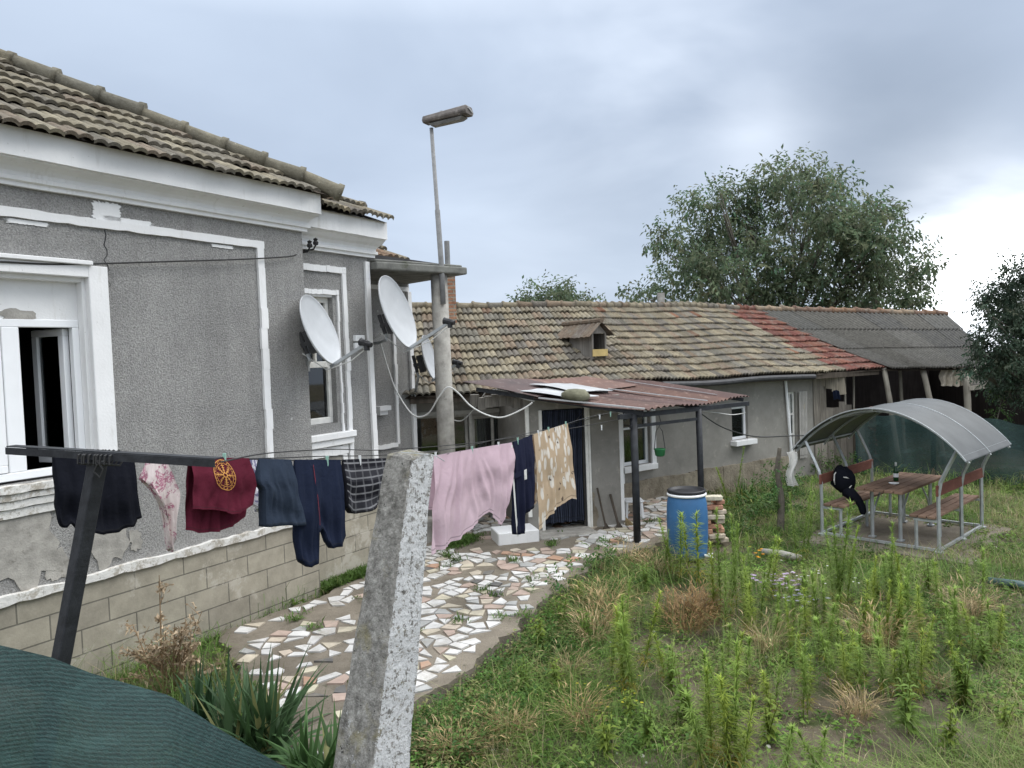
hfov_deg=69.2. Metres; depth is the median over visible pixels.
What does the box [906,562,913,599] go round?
horseweed
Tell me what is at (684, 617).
dry grass tuft
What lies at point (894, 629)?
horseweed
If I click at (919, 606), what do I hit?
horseweed
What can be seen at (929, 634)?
horseweed
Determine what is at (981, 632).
horseweed
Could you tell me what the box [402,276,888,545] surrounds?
house
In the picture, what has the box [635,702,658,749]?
broadleaf weed
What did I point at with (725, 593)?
horseweed
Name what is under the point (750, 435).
overhead cable
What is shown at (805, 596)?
horseweed
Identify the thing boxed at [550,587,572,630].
broadleaf weed
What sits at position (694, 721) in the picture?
horseweed
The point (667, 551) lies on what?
horseweed
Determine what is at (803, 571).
horseweed
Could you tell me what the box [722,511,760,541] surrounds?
leafy shrub
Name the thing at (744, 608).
horseweed
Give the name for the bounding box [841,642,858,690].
horseweed
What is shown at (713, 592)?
horseweed
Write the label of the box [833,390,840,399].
dark rag
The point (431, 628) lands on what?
crazy paving
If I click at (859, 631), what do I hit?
horseweed
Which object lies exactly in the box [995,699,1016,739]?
broadleaf weed
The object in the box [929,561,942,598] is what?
horseweed
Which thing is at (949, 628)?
horseweed
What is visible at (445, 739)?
dry grass tuft
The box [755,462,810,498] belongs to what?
leafy shrub
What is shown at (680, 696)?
broadleaf weed
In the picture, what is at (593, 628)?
dry grass tuft
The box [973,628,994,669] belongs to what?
broadleaf weed
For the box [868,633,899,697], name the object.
horseweed
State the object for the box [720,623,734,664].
horseweed
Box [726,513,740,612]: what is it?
horseweed
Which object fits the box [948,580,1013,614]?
dry grass tuft
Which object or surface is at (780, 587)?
horseweed
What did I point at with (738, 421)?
window
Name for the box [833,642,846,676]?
horseweed
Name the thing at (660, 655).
horseweed
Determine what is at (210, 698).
yucca plant
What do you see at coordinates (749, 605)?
horseweed
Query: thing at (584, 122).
sky
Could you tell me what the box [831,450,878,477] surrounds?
leafy shrub
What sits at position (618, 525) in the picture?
broom
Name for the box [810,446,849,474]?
leafy shrub
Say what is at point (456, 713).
edge weeds
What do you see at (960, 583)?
horseweed
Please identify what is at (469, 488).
bed sheet
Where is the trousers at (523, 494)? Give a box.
[511,435,534,536]
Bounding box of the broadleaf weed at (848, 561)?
[844,553,854,580]
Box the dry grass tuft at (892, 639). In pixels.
[824,598,931,651]
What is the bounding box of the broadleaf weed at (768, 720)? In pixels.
[756,695,781,745]
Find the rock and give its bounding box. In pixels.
[561,389,589,401]
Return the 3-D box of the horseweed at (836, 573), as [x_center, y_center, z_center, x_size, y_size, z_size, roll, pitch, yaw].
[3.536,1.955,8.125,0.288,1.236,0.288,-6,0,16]
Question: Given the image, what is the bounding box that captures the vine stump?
[760,448,798,530]
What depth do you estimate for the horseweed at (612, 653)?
6.92 m
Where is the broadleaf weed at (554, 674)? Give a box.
[547,657,565,692]
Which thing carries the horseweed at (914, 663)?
on the ground at (812, 730)
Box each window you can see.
[0,253,117,520]
[305,293,356,449]
[417,416,437,452]
[454,414,468,449]
[472,415,497,448]
[623,410,657,473]
[730,406,757,446]
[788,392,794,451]
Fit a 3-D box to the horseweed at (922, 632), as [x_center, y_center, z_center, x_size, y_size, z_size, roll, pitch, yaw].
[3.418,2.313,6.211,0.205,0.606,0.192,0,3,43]
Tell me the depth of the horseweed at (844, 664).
6.12 m
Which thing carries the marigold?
on the ground at (812, 730)
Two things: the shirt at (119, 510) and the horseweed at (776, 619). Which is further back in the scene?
the horseweed at (776, 619)
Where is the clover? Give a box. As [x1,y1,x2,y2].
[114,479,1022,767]
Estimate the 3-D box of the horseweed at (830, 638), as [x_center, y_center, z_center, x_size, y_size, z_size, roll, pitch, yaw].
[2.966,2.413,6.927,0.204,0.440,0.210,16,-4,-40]
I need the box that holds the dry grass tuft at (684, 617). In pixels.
[652,595,726,637]
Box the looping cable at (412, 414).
[380,344,532,417]
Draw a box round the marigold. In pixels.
[748,546,763,563]
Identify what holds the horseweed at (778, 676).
on the ground at (812, 730)
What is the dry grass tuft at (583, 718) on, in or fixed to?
on the ground at (812, 730)
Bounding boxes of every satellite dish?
[299,295,372,371]
[373,275,455,352]
[412,335,462,396]
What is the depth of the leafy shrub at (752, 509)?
12.62 m
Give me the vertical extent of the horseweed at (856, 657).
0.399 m
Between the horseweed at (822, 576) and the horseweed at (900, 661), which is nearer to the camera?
the horseweed at (900, 661)
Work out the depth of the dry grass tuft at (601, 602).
8.54 m
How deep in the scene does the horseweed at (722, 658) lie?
6.40 m
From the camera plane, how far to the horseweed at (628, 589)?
6.72 m
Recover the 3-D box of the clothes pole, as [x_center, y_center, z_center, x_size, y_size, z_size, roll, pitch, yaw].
[-2.148,1.414,3.941,1.561,2.148,0.293,-1,2,19]
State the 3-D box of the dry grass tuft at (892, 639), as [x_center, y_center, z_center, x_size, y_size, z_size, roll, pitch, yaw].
[3.532,2.381,7.107,0.934,0.472,0.914,-2,2,10]
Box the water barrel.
[667,486,712,560]
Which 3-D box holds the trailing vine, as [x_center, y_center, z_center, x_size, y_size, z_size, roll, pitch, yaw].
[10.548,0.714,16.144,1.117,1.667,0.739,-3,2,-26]
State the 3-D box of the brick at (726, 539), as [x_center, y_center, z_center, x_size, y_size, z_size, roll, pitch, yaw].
[3.199,2.360,11.353,0.132,0.070,0.262,-2,2,-8]
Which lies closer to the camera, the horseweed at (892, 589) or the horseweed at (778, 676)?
the horseweed at (778, 676)
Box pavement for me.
[799,514,1011,568]
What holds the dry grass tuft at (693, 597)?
on the ground at (812, 730)
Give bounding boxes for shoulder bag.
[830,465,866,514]
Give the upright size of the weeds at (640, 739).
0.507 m
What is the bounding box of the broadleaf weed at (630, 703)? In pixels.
[619,686,637,722]
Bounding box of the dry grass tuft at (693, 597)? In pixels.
[647,576,723,614]
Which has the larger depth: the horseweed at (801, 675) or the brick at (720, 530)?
the brick at (720, 530)
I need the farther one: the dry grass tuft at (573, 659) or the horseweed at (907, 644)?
the dry grass tuft at (573, 659)
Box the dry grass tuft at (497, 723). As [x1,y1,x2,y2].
[465,693,542,744]
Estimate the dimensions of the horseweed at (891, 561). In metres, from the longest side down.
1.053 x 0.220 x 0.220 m
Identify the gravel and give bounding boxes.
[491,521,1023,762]
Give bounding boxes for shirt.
[52,457,141,534]
[185,458,256,532]
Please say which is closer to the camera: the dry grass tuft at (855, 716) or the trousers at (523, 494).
the dry grass tuft at (855, 716)
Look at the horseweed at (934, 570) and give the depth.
8.07 m
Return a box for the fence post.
[333,449,443,767]
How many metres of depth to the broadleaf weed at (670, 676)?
6.48 m
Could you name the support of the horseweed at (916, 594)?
on the ground at (812, 730)
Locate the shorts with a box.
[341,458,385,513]
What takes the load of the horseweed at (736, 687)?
on the ground at (812, 730)
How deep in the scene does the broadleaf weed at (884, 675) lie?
6.27 m
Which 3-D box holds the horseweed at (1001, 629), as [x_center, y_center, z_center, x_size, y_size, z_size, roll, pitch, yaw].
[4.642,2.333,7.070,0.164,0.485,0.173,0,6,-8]
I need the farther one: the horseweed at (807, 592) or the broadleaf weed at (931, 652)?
the horseweed at (807, 592)
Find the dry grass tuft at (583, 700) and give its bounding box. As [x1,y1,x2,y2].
[529,671,622,729]
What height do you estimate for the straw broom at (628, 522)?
0.264 m
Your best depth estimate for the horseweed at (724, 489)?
13.39 m
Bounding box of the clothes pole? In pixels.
[5,445,223,664]
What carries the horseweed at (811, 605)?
on the ground at (812, 730)
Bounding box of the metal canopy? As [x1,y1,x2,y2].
[464,376,748,542]
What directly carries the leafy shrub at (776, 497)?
on the ground at (812, 730)
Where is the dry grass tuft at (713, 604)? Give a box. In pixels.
[670,580,742,623]
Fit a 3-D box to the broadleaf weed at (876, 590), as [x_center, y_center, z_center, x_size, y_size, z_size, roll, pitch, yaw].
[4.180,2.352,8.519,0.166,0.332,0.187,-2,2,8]
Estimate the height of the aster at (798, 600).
0.248 m
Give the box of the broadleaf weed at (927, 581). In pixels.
[919,560,937,594]
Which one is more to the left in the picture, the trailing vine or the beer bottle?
the beer bottle
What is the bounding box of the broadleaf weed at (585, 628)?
[576,607,593,637]
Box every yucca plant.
[174,653,242,723]
[194,644,337,765]
[256,690,340,767]
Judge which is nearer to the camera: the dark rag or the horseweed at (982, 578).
the horseweed at (982, 578)
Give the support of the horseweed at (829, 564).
on the ground at (812, 730)
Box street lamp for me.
[422,105,472,303]
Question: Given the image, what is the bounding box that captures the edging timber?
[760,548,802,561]
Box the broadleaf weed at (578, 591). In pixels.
[571,580,585,607]
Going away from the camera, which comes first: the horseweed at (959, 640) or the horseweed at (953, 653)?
the horseweed at (953, 653)
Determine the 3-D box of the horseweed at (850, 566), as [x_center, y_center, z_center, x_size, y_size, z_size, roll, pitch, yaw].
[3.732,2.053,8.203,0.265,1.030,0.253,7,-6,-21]
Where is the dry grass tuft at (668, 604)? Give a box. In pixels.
[640,584,714,621]
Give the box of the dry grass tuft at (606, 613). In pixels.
[554,580,651,634]
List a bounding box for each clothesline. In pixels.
[220,419,617,462]
[249,412,619,460]
[252,415,602,458]
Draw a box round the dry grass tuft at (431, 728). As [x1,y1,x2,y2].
[411,714,481,766]
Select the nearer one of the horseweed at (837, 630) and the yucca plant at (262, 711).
the yucca plant at (262, 711)
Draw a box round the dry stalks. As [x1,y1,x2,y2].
[87,467,1023,767]
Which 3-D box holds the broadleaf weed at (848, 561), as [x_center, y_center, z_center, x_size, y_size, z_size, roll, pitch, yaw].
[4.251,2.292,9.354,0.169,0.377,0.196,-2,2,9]
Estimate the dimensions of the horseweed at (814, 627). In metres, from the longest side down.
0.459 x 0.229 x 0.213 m
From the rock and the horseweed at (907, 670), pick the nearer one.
the horseweed at (907, 670)
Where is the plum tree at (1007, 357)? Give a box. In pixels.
[953,247,1023,411]
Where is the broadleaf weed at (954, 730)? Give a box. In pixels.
[934,702,962,755]
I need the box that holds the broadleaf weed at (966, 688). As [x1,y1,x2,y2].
[953,652,984,710]
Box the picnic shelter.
[792,398,1010,553]
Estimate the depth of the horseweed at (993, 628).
7.14 m
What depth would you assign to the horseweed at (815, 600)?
7.71 m
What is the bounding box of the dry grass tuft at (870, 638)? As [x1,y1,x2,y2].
[819,590,944,649]
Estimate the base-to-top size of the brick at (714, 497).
0.070 m
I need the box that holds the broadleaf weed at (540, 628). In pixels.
[528,615,548,651]
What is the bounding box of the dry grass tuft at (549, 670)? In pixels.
[528,659,568,682]
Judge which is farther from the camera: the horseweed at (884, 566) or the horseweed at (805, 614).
the horseweed at (884, 566)
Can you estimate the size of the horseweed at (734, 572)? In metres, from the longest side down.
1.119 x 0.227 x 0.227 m
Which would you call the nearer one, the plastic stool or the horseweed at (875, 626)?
the horseweed at (875, 626)
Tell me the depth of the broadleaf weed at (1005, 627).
7.29 m
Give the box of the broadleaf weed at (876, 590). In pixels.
[869,577,882,602]
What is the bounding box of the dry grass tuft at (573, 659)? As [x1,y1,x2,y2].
[535,637,606,679]
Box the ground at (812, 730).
[114,474,1023,767]
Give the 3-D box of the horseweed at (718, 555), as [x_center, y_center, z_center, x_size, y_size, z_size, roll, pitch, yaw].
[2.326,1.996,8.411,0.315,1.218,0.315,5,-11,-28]
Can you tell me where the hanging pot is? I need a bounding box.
[654,416,665,456]
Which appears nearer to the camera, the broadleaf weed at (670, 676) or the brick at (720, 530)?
the broadleaf weed at (670, 676)
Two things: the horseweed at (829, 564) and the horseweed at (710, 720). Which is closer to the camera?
the horseweed at (710, 720)
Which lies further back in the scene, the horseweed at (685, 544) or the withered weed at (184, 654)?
the horseweed at (685, 544)
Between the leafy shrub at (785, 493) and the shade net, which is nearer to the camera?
the shade net
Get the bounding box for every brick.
[705,495,722,500]
[707,504,722,509]
[708,514,724,519]
[708,523,721,528]
[708,533,725,538]
[711,500,724,504]
[711,519,724,523]
[712,509,726,514]
[714,525,724,532]
[715,537,728,542]
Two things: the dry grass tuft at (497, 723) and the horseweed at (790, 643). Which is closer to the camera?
the dry grass tuft at (497, 723)
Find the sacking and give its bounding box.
[939,367,964,386]
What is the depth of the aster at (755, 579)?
8.82 m
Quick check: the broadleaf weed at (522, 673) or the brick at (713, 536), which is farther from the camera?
the brick at (713, 536)
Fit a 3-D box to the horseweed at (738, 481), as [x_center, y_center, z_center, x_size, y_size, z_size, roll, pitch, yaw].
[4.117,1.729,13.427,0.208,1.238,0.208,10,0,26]
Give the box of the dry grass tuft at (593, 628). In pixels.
[553,595,634,648]
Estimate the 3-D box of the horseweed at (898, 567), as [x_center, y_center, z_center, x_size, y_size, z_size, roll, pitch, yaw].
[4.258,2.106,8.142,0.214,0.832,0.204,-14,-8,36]
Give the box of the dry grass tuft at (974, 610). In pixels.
[927,573,1007,621]
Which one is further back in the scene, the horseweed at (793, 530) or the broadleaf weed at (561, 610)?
the horseweed at (793, 530)
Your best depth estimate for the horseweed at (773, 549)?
8.41 m
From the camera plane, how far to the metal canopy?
11.73 m
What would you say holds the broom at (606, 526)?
on the crazy paving
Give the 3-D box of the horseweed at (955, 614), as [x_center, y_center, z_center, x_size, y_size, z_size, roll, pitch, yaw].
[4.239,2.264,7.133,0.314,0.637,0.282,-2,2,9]
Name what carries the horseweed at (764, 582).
on the ground at (812, 730)
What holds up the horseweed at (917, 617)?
on the ground at (812, 730)
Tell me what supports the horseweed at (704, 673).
on the ground at (812, 730)
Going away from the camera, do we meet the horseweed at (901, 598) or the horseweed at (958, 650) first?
the horseweed at (958, 650)
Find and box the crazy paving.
[234,496,667,753]
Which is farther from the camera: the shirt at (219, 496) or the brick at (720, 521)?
the brick at (720, 521)
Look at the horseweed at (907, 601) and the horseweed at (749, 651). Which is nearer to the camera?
the horseweed at (749, 651)
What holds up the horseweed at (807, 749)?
on the ground at (812, 730)
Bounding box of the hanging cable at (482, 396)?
[454,389,534,421]
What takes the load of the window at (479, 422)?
in the house at (772, 368)
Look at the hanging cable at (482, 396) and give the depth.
11.93 m
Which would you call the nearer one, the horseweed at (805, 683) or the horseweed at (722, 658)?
the horseweed at (805, 683)
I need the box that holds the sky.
[0,0,1023,350]
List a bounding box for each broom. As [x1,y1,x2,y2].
[596,488,609,528]
[609,494,622,527]
[625,518,632,525]
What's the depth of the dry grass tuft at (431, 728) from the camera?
5.50 m
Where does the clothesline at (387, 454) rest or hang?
attached to the clothes pole
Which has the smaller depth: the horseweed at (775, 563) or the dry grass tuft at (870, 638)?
the dry grass tuft at (870, 638)
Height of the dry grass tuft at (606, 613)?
0.506 m
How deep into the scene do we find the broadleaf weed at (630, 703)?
6.04 m
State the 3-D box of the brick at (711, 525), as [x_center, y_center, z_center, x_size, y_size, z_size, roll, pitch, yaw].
[3.039,2.152,11.282,0.263,0.067,0.135,-2,2,0]
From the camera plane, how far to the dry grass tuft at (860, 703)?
5.87 m
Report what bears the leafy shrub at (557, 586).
on the ground at (812, 730)
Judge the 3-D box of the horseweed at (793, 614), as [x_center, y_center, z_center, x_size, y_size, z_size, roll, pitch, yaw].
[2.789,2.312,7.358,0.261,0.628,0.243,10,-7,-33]
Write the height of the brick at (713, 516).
0.067 m
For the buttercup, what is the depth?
6.36 m
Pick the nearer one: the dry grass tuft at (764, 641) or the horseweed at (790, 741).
the horseweed at (790, 741)
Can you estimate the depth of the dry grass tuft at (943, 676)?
6.36 m
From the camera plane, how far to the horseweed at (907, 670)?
6.10 m
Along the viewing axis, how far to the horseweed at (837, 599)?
7.44 m
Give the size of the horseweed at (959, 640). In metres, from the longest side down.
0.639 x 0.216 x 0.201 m
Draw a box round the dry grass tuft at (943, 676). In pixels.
[922,665,953,689]
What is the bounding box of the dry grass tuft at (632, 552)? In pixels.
[597,534,660,568]
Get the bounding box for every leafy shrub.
[527,562,579,608]
[566,532,636,579]
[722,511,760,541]
[725,490,777,525]
[737,468,814,514]
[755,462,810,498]
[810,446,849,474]
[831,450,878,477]
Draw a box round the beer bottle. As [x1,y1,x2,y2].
[893,462,898,480]
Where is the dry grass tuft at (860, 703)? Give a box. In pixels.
[826,670,899,721]
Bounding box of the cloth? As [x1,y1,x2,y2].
[250,460,257,511]
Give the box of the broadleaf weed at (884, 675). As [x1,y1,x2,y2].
[874,650,891,690]
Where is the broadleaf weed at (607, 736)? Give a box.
[594,710,621,760]
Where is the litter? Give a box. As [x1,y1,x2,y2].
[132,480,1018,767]
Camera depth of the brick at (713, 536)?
11.18 m
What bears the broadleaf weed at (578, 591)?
on the ground at (812, 730)
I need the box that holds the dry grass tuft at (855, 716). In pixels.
[819,681,886,723]
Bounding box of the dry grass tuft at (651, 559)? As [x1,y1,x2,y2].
[626,543,683,572]
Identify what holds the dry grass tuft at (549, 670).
on the ground at (812, 730)
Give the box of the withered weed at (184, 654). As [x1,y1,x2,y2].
[118,575,220,700]
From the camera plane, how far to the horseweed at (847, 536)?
8.15 m
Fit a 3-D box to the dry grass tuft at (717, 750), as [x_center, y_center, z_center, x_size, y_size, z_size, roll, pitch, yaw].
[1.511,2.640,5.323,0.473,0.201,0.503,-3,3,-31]
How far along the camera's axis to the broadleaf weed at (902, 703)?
5.56 m
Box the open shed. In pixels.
[754,305,1023,473]
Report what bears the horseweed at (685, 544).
on the ground at (812, 730)
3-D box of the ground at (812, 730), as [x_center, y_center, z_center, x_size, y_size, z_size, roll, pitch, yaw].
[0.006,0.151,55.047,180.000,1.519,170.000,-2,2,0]
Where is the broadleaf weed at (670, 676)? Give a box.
[662,648,682,695]
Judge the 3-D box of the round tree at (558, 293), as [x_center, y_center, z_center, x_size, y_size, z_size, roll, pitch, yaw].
[2.099,-1.827,35.934,5.738,7.337,4.792,-2,2,0]
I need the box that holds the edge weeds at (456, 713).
[410,546,676,767]
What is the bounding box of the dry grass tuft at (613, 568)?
[597,559,634,576]
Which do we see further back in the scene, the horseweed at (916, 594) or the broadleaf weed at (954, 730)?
the horseweed at (916, 594)
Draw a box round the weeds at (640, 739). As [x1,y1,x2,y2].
[174,479,1023,767]
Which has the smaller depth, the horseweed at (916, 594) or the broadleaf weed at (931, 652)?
the broadleaf weed at (931, 652)
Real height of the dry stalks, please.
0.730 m
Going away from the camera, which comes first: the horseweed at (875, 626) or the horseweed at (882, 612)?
the horseweed at (875, 626)
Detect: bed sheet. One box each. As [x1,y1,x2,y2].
[428,442,514,554]
[532,423,576,529]
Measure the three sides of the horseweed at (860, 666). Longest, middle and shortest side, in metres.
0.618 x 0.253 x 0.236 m
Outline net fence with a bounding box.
[853,408,1023,485]
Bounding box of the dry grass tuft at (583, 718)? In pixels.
[554,698,616,736]
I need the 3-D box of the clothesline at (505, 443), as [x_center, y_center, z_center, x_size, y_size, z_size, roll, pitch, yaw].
[-0.228,0.441,7.471,0.145,0.525,7.897,-1,3,29]
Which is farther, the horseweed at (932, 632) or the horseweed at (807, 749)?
the horseweed at (932, 632)
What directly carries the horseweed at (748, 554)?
on the ground at (812, 730)
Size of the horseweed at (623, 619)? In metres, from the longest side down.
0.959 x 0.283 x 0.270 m
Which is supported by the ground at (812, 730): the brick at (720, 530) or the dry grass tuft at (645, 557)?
the dry grass tuft at (645, 557)
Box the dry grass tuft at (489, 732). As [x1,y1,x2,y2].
[460,714,511,748]
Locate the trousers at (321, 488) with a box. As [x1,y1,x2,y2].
[292,460,345,566]
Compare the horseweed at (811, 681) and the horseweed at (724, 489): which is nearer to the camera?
the horseweed at (811, 681)
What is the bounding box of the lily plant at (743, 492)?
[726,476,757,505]
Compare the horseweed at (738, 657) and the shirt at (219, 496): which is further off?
the horseweed at (738, 657)
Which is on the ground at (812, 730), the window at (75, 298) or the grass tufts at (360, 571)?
the grass tufts at (360, 571)
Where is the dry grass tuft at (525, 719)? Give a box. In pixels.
[497,698,552,737]
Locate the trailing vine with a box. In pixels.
[984,386,1016,422]
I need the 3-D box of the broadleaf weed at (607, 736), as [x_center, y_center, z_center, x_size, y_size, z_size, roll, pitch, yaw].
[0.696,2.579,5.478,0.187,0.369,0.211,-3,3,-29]
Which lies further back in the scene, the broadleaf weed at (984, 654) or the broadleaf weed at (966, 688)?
the broadleaf weed at (984, 654)
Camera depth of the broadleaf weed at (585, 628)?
7.66 m
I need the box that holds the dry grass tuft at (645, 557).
[621,546,660,567]
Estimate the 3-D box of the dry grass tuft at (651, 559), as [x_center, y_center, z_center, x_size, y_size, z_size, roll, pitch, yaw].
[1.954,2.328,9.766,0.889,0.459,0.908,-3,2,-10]
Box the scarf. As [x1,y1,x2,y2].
[139,463,179,551]
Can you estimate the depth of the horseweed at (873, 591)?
7.83 m
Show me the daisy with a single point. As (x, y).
(819, 581)
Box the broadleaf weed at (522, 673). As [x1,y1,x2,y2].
[515,657,531,693]
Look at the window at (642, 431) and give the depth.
14.01 m
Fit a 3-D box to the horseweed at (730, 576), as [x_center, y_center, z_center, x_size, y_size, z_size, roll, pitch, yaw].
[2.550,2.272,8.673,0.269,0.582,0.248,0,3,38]
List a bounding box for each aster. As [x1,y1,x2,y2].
[751,572,801,602]
[774,589,828,617]
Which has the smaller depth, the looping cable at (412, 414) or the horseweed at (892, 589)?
the horseweed at (892, 589)
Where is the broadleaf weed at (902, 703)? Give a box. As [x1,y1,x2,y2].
[890,673,927,738]
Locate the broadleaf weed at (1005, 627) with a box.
[991,611,1008,641]
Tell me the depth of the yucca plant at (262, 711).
5.42 m
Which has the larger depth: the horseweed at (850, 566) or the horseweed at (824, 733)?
the horseweed at (850, 566)
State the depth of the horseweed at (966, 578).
8.20 m
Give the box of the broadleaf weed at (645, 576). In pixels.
[639,561,651,594]
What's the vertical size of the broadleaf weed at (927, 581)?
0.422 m
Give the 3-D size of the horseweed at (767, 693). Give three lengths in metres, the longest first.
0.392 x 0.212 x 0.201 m
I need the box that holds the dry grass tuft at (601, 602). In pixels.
[561,570,647,616]
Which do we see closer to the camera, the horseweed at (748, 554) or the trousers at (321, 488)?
the trousers at (321, 488)
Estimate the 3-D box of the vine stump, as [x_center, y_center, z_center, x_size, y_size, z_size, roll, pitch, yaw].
[4.258,1.706,11.970,0.539,1.357,0.521,-3,2,-23]
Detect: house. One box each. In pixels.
[0,49,466,676]
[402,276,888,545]
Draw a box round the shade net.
[0,645,284,767]
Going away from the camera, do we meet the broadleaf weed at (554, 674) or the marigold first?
the broadleaf weed at (554, 674)
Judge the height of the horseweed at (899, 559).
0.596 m
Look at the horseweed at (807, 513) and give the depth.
10.00 m
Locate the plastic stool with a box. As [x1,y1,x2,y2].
[624,497,644,518]
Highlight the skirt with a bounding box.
[255,458,306,526]
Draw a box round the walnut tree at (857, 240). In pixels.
[615,142,957,310]
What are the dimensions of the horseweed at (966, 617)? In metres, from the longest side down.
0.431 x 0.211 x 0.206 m
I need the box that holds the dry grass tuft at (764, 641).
[722,607,807,655]
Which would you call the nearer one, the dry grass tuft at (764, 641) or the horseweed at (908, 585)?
the dry grass tuft at (764, 641)
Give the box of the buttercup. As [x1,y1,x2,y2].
[575,675,642,713]
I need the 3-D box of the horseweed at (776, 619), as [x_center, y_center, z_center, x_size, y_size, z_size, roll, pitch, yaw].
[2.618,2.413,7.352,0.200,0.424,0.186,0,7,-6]
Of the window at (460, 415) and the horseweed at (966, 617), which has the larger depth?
the window at (460, 415)
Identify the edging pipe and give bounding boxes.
[987,577,1023,589]
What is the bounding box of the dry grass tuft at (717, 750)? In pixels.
[692,728,732,761]
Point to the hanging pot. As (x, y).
(659, 452)
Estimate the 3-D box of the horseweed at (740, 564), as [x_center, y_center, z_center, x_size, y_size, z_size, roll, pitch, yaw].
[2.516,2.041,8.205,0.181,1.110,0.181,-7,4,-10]
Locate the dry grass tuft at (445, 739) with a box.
[414,708,505,767]
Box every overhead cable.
[702,411,745,414]
[702,414,803,437]
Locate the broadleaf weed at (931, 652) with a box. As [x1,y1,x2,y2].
[924,641,938,673]
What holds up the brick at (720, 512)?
on the brick at (713, 516)
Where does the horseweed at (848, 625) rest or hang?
on the ground at (812, 730)
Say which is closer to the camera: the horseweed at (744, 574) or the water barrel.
the horseweed at (744, 574)
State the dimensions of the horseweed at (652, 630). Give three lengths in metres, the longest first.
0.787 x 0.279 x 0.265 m
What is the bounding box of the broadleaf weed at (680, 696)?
[669,665,695,725]
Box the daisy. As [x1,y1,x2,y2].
[791,565,859,599]
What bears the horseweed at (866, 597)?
on the ground at (812, 730)
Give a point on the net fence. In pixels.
(902, 442)
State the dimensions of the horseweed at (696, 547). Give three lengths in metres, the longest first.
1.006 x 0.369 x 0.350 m
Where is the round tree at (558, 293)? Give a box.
[506,269,605,301]
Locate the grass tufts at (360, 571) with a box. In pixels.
[110,517,657,693]
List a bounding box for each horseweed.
[603,593,624,676]
[610,603,636,693]
[613,600,637,691]
[615,578,632,678]
[615,621,642,695]
[637,589,663,669]
[651,632,668,679]
[657,518,677,576]
[661,530,670,575]
[663,643,680,679]
[672,511,687,578]
[677,512,694,576]
[678,688,719,767]
[687,509,709,583]
[692,646,721,755]
[698,664,721,765]
[703,657,748,764]
[705,540,721,614]
[710,506,728,612]
[711,672,748,767]
[714,466,730,510]
[716,637,754,766]
[716,642,730,686]
[717,547,733,632]
[719,555,738,599]
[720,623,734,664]
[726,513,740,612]
[727,522,742,621]
[727,631,745,691]
[727,694,761,767]
[730,447,745,507]
[734,521,747,612]
[738,554,756,631]
[739,574,748,634]
[739,635,760,691]
[743,532,756,607]
[743,581,760,641]
[754,568,772,621]
[758,669,777,713]
[760,533,779,602]
[766,537,784,601]
[767,652,784,712]
[768,610,784,642]
[770,582,784,633]
[770,591,783,636]
[774,721,800,767]
[781,593,795,632]
[781,596,793,652]
[782,575,798,622]
[784,585,799,642]
[784,627,795,657]
[787,492,802,566]
[788,639,816,717]
[792,726,824,767]
[793,632,806,685]
[794,607,804,658]
[795,569,807,602]
[797,473,814,561]
[797,585,813,638]
[798,650,812,719]
[798,652,820,705]
[800,573,811,599]
[800,577,810,628]
[801,494,815,559]
[807,569,818,619]
[808,571,825,635]
[808,725,831,767]
[809,615,825,664]
[811,615,843,688]
[815,602,839,666]
[818,574,828,624]
[818,577,829,632]
[822,517,835,603]
[822,619,835,659]
[824,506,850,616]
[824,639,843,688]
[826,592,841,639]
[828,499,858,610]
[830,563,843,614]
[831,618,845,663]
[833,629,856,683]
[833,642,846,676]
[836,629,854,698]
[841,524,863,614]
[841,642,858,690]
[844,618,876,680]
[845,631,871,701]
[848,622,863,652]
[851,642,867,683]
[854,578,875,643]
[868,610,885,667]
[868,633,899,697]
[869,556,879,620]
[869,570,875,596]
[873,614,888,672]
[877,602,888,629]
[878,554,892,594]
[882,551,900,593]
[883,519,900,602]
[883,579,894,650]
[884,554,897,610]
[884,590,906,646]
[886,649,906,697]
[887,582,904,638]
[890,573,912,646]
[890,581,910,625]
[893,541,913,608]
[894,554,903,598]
[894,649,905,693]
[895,623,921,701]
[895,646,917,699]
[896,618,909,658]
[901,576,916,638]
[903,567,912,608]
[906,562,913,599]
[909,583,927,643]
[910,642,922,700]
[911,602,926,635]
[911,627,930,694]
[913,579,923,615]
[913,614,937,677]
[926,622,940,661]
[928,559,944,611]
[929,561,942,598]
[937,586,945,619]
[939,585,967,649]
[939,601,962,663]
[944,641,975,703]
[945,584,966,651]
[947,654,970,706]
[950,647,964,701]
[951,658,970,705]
[956,569,963,600]
[959,601,975,638]
[961,558,970,603]
[966,615,978,663]
[975,545,992,614]
[976,620,987,652]
[980,597,1002,657]
[986,613,997,644]
[993,604,1005,652]
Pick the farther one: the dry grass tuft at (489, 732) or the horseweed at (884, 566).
the horseweed at (884, 566)
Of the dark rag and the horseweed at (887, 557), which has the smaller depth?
the horseweed at (887, 557)
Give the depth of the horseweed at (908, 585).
8.12 m
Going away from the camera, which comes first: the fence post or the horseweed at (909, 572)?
the fence post

